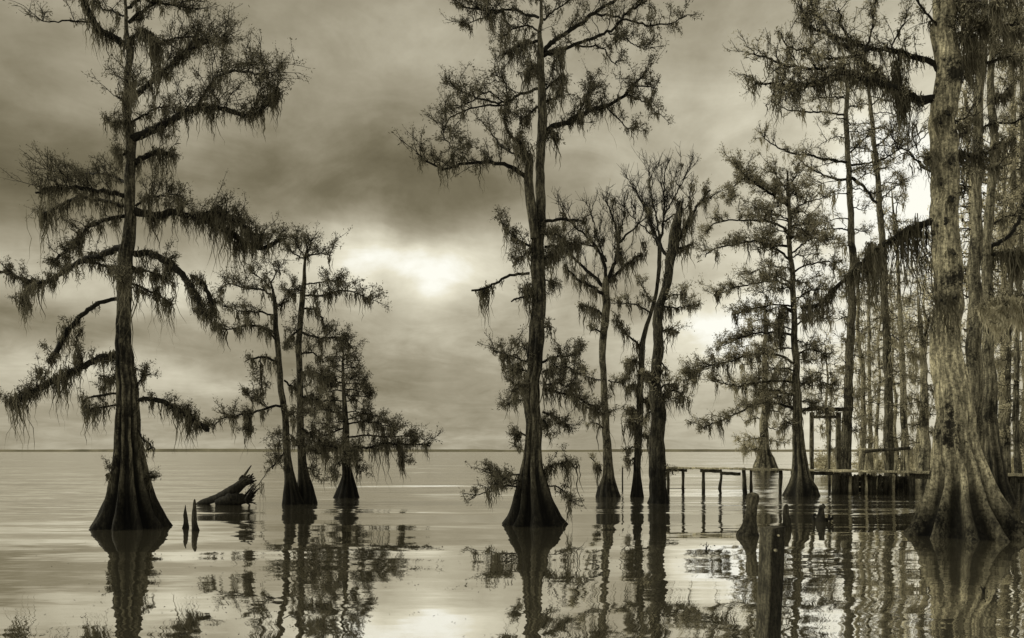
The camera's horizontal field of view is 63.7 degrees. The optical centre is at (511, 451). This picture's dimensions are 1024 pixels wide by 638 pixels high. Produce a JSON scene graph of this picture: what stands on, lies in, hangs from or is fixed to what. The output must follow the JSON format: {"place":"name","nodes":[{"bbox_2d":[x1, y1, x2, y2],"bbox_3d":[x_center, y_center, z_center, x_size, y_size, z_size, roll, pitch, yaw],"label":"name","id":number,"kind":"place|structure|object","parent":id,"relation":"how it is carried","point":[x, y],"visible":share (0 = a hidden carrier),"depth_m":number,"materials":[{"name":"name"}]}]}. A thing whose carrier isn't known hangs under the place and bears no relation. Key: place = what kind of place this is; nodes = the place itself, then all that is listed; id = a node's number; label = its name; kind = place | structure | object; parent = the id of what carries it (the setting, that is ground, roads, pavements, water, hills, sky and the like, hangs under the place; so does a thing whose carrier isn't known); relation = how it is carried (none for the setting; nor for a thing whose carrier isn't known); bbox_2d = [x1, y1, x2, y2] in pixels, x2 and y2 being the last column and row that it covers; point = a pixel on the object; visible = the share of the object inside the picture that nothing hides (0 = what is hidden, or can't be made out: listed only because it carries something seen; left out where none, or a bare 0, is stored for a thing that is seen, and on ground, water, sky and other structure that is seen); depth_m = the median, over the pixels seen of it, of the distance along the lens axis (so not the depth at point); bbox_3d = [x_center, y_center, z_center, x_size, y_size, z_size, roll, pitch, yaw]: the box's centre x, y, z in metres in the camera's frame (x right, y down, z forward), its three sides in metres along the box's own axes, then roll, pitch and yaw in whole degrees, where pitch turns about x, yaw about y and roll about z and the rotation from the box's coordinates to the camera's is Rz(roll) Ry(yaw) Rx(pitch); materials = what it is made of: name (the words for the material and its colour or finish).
{"place":"outdoors","nodes":[
{"label":"outdoors","id":0,"kind":"place"},
{"bbox_2d":[0,449,1012,451],"bbox_3d":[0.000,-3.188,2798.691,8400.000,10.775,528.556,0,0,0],"label":"shore","id":1,"kind":"structure","parent":0,"point":[414,450],"depth_m":2607.20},
{"bbox_2d":[24,539,992,637],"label":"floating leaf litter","id":2,"kind":"object","parent":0,"point":[465,618],"visible":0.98,"depth_m":8.64,"materials":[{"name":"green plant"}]},
{"bbox_2d":[0,452,1023,637],"bbox_3d":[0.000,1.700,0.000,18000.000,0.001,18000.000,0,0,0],"label":"water","id":3,"kind":"structure","parent":0,"point":[426,526],"depth_m":12.84,"materials":[{"name":"grey liquid"}]},
{"bbox_2d":[0,0,314,530],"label":"cypress tree","id":4,"kind":"object","parent":3,"relation":"on","point":[130,501],"visible":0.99,"depth_m":18.36,"materials":[{"name":"black plant"}]},
{"bbox_2d":[182,505,188,527],"bbox_3d":[-7.233,1.533,18.279,0.192,0.692,0.213,0,0,25],"label":"cypress knee","id":5,"kind":"object","parent":3,"relation":"on","point":[185,522],"visible":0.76,"depth_m":18.24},
{"bbox_2d":[191,499,198,530],"bbox_3d":[-6.798,1.480,17.701,0.237,0.911,0.230,0,0,-37],"label":"cypress knee","id":6,"kind":"object","parent":3,"relation":"on","point":[194,523],"visible":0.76,"depth_m":17.66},
{"bbox_2d":[196,465,260,504],"bbox_3d":[-9.192,1.161,26.336,2.430,1.436,0.529,0,0,10],"label":"drift log","id":7,"kind":"object","parent":3,"relation":"in","point":[231,495],"visible":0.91,"depth_m":26.18,"materials":[{"name":"brown wood"}]},
{"bbox_2d":[199,212,391,504],"bbox_3d":[-6.927,-2.755,26.589,6.452,10.009,3.071,0,0,0],"label":"cypress tree","id":8,"kind":"object","parent":3,"relation":"in","point":[300,491],"visible":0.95,"depth_m":26.48,"materials":[{"name":"black plant"}]},
{"bbox_2d":[293,345,443,497],"bbox_3d":[-5.338,-0.936,30.187,5.945,6.372,3.155,0,0,0],"label":"cypress tree","id":9,"kind":"object","parent":3,"relation":"on","point":[347,487],"visible":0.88,"depth_m":30.15,"materials":[{"name":"black plant"}]},
{"bbox_2d":[388,0,703,527],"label":"cypress tree","id":10,"kind":"object","parent":3,"relation":"on","point":[533,504],"visible":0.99,"depth_m":18.96,"materials":[{"name":"black plant"}]},
{"bbox_2d":[547,172,663,496],"bbox_3d":[3.392,-4.206,31.100,4.600,12.913,3.521,0,0,0],"label":"cypress tree","id":11,"kind":"object","parent":3,"relation":"in","point":[607,486],"visible":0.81,"depth_m":30.92,"materials":[{"name":"brown plant"}]},
{"bbox_2d":[609,141,701,496],"bbox_3d":[5.215,-4.867,31.050,3.647,14.233,2.479,0,0,0],"label":"cypress tree","id":12,"kind":"object","parent":3,"relation":"in","point":[635,428],"visible":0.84,"depth_m":30.82,"materials":[{"name":"black plant"}]},
{"bbox_2d":[628,174,738,503],"bbox_3d":[5.417,-3.322,27.191,3.284,11.145,2.530,0,0,-13],"label":"cypress tree","id":13,"kind":"object","parent":3,"relation":"on","point":[658,397],"visible":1,"depth_m":26.84,"materials":[{"name":"black plant"}]},
{"bbox_2d":[736,492,759,536],"bbox_3d":[4.731,1.412,16.678,0.537,1.182,0.537,0,0,-39],"label":"cypress knee","id":14,"kind":"object","parent":3,"relation":"on","point":[748,528],"visible":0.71,"depth_m":16.58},
{"bbox_2d":[675,142,847,496],"bbox_3d":[9.598,-4.752,31.567,5.884,14.004,5.049,0,0,27],"label":"cypress tree","id":15,"kind":"object","parent":3,"relation":"on","point":[801,483],"visible":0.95,"depth_m":31.32,"materials":[{"name":"brown plant"}]},
{"bbox_2d":[721,303,801,471],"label":"cypress tree","id":16,"kind":"object","parent":3,"relation":"in","point":[765,458],"visible":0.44,"depth_m":69.79,"materials":[{"name":"plant"}]},
{"bbox_2d":[755,525,785,637],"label":"wooden post","id":17,"kind":"object","parent":3,"relation":"in","point":[770,579],"visible":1,"depth_m":3.97,"materials":[{"name":"brown wood"}]},
{"bbox_2d":[782,504,791,527],"bbox_3d":[6.160,1.530,18.501,0.331,0.703,0.319,0,0,0],"label":"cypress knee","id":18,"kind":"object","parent":3,"relation":"on","point":[786,523],"visible":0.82,"depth_m":18.42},
{"bbox_2d":[812,503,833,521],"bbox_3d":[7.566,1.554,20.073,0.566,0.571,0.332,0,0,-39],"label":"stump","id":19,"kind":"object","parent":3,"relation":"on","point":[820,517],"visible":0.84,"depth_m":19.96,"materials":[{"name":"brown wood"}]},
{"bbox_2d":[802,407,853,490],"bbox_3d":[12.965,0.185,34.475,2.032,4.029,1.584,0,0,0],"label":"timber frame","id":20,"kind":"object","parent":3,"relation":"in","point":[837,416],"visible":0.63,"depth_m":33.83,"materials":[{"name":"brown wood"}]},
{"bbox_2d":[750,49,928,481],"bbox_3d":[15.159,-8.166,38.040,8.698,20.833,3.347,0,0,0],"label":"swamp tree","id":21,"kind":"object","parent":3,"relation":"in","point":[848,341],"visible":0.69,"depth_m":37.87,"materials":[{"name":"brown plant"}]},
{"bbox_2d":[667,467,1023,498],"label":"jetty","id":22,"kind":"object","parent":3,"relation":"in","point":[1014,479],"visible":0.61,"depth_m":32.77,"materials":[{"name":"brown wood"}]},
{"bbox_2d":[857,436,918,472],"bbox_3d":[14.927,0.110,32.804,2.244,1.491,0.472,0,0,24],"label":"bench rail","id":23,"kind":"object","parent":22,"relation":"attached to","point":[876,450],"visible":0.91,"depth_m":32.70,"materials":[{"name":"grey wood"}]},
{"bbox_2d":[836,260,884,481],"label":"swamp tree","id":24,"kind":"object","parent":3,"relation":"in","point":[863,441],"visible":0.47,"depth_m":43.89,"materials":[{"name":"brown plant"}]},
{"bbox_2d":[853,249,883,475],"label":"swamp tree","id":25,"kind":"object","parent":3,"relation":"in","point":[869,427],"visible":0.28,"depth_m":45.92,"materials":[{"name":"grey plant"}]},
{"bbox_2d":[722,0,1023,541],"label":"cypress tree","id":26,"kind":"object","parent":3,"relation":"on","point":[963,498],"visible":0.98,"depth_m":16.48,"materials":[{"name":"brown plant"}]},
{"bbox_2d":[831,473,918,493],"bbox_3d":[14.515,1.533,33.000,3.622,1.352,0.646,0,0,0],"label":"log bulkhead","id":27,"kind":"object","parent":3,"relation":"in","point":[881,484],"visible":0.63,"depth_m":32.84,"materials":[{"name":"brown wood"}]},
{"bbox_2d":[833,63,917,475],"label":"swamp tree","id":28,"kind":"object","parent":3,"relation":"in","point":[887,457],"visible":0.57,"depth_m":40.87,"materials":[{"name":"brown plant"}]},
{"bbox_2d":[871,181,930,475],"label":"swamp tree","id":29,"kind":"object","parent":3,"relation":"in","point":[902,384],"visible":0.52,"depth_m":42.94,"materials":[{"name":"brown plant"}]},
{"bbox_2d":[886,292,935,487],"bbox_3d":[19.209,-2.678,38.995,2.866,9.855,1.734,0,0,0],"label":"swamp tree","id":30,"kind":"object","parent":3,"relation":"in","point":[925,414],"visible":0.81,"depth_m":38.88,"materials":[{"name":"brown plant"}]},
{"bbox_2d":[979,585,987,593],"bbox_3d":[5.623,1.679,9.824,0.200,0.149,0.132,0,0,0],"label":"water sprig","id":31,"kind":"object","parent":3,"relation":"in","point":[983,589],"visible":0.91,"depth_m":9.84,"materials":[{"name":"black plant"}]},
{"bbox_2d":[956,0,1023,455],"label":"swamp tree","id":32,"kind":"object","parent":3,"relation":"in","point":[974,362],"visible":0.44,"depth_m":24.84,"materials":[{"name":"brown plant"}]},
{"bbox_2d":[961,290,1023,511],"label":"swamp tree","id":33,"kind":"object","parent":3,"relation":"on","point":[999,312],"visible":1,"depth_m":22.57,"materials":[{"name":"grey plant"}]},
{"bbox_2d":[981,0,1023,503],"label":"swamp tree","id":34,"kind":"object","parent":3,"relation":"on","point":[1011,258],"visible":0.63,"depth_m":26.86,"materials":[{"name":"brown plant"}]},
{"bbox_2d":[982,5,1023,472],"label":"swamp tree","id":35,"kind":"object","parent":3,"relation":"in","point":[1009,355],"visible":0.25,"depth_m":37.89,"materials":[{"name":"grey plant"}]},
{"bbox_2d":[994,0,1023,492],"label":"swamp tree","id":36,"kind":"object","parent":3,"relation":"in","point":[1016,420],"visible":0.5,"depth_m":33.93,"materials":[{"name":"brown plant"}]},
{"bbox_2d":[1011,444,1023,473],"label":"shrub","id":37,"kind":"object","parent":3,"relation":"on","point":[1012,465],"visible":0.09,"depth_m":45.57,"materials":[{"name":"grey plant"}]},
{"bbox_2d":[0,0,1023,449],"label":"sky","id":38,"kind":"structure","parent":0,"point":[331,159],"materials":[{"name":"grey"}]},
{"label":"bank","id":39,"kind":"structure","parent":0,"visible":0},
{"bbox_2d":[800,329,844,453],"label":"swamp tree","id":40,"kind":"object","parent":39,"relation":"on","point":[824,434],"visible":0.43,"depth_m":69.82,"materials":[{"name":"grey plant"}]},
{"bbox_2d":[808,445,856,475],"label":"shrub","id":41,"kind":"object","parent":39,"relation":"on","point":[822,461],"visible":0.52,"depth_m":57.77,"materials":[{"name":"grey plant"}]},
{"bbox_2d":[851,452,883,474],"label":"shrub","id":42,"kind":"object","parent":39,"relation":"on","point":[880,464],"visible":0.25,"depth_m":59.64,"materials":[{"name":"grey plant"}]},
{"bbox_2d":[855,282,905,457],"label":"swamp tree","id":43,"kind":"object","parent":39,"relation":"on","point":[880,386],"visible":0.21,"depth_m":81.87,"materials":[{"name":"grey plant"}]},
{"bbox_2d":[858,282,916,463],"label":"swamp tree","id":44,"kind":"object","parent":39,"relation":"on","point":[896,402],"visible":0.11,"depth_m":91.83,"materials":[{"name":"grey plant"}]},
{"bbox_2d":[897,447,918,470],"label":"shrub","id":45,"kind":"object","parent":39,"relation":"on","point":[911,464],"visible":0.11,"depth_m":54.76,"materials":[{"name":"grey plant"}]},
{"bbox_2d":[891,261,963,449],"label":"swamp tree","id":46,"kind":"object","parent":39,"relation":"on","point":[906,361],"visible":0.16,"depth_m":76.19,"materials":[{"name":"grey plant"}]},
{"bbox_2d":[894,211,967,362],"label":"swamp tree","id":47,"kind":"object","parent":39,"relation":"on","point":[927,303],"visible":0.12,"depth_m":64.30,"materials":[{"name":"grey plant"}]},
{"bbox_2d":[926,77,1012,370],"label":"swamp tree","id":48,"kind":"object","parent":39,"relation":"on","point":[965,92],"visible":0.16,"depth_m":79.90,"materials":[{"name":"grey plant"}]},
{"bbox_2d":[921,169,1018,364],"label":"swamp tree","id":49,"kind":"object","parent":39,"relation":"on","point":[960,228],"visible":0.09,"depth_m":68.64,"materials":[{"name":"grey plant"}]},
{"bbox_2d":[961,127,1021,444],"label":"swamp tree","id":50,"kind":"object","parent":39,"relation":"on","point":[1000,396],"visible":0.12,"depth_m":61.92,"materials":[{"name":"grey plant"}]},
{"bbox_2d":[965,107,1023,390],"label":"swamp tree","id":51,"kind":"object","parent":39,"relation":"on","point":[1020,341],"visible":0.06,"depth_m":57.60,"materials":[{"name":"grey plant"}]},
{"bbox_2d":[982,106,1023,462],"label":"swamp tree","id":52,"kind":"object","parent":39,"relation":"on","point":[1021,432],"visible":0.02,"depth_m":73.67,"materials":[{"name":"grey plant"}]}
]}

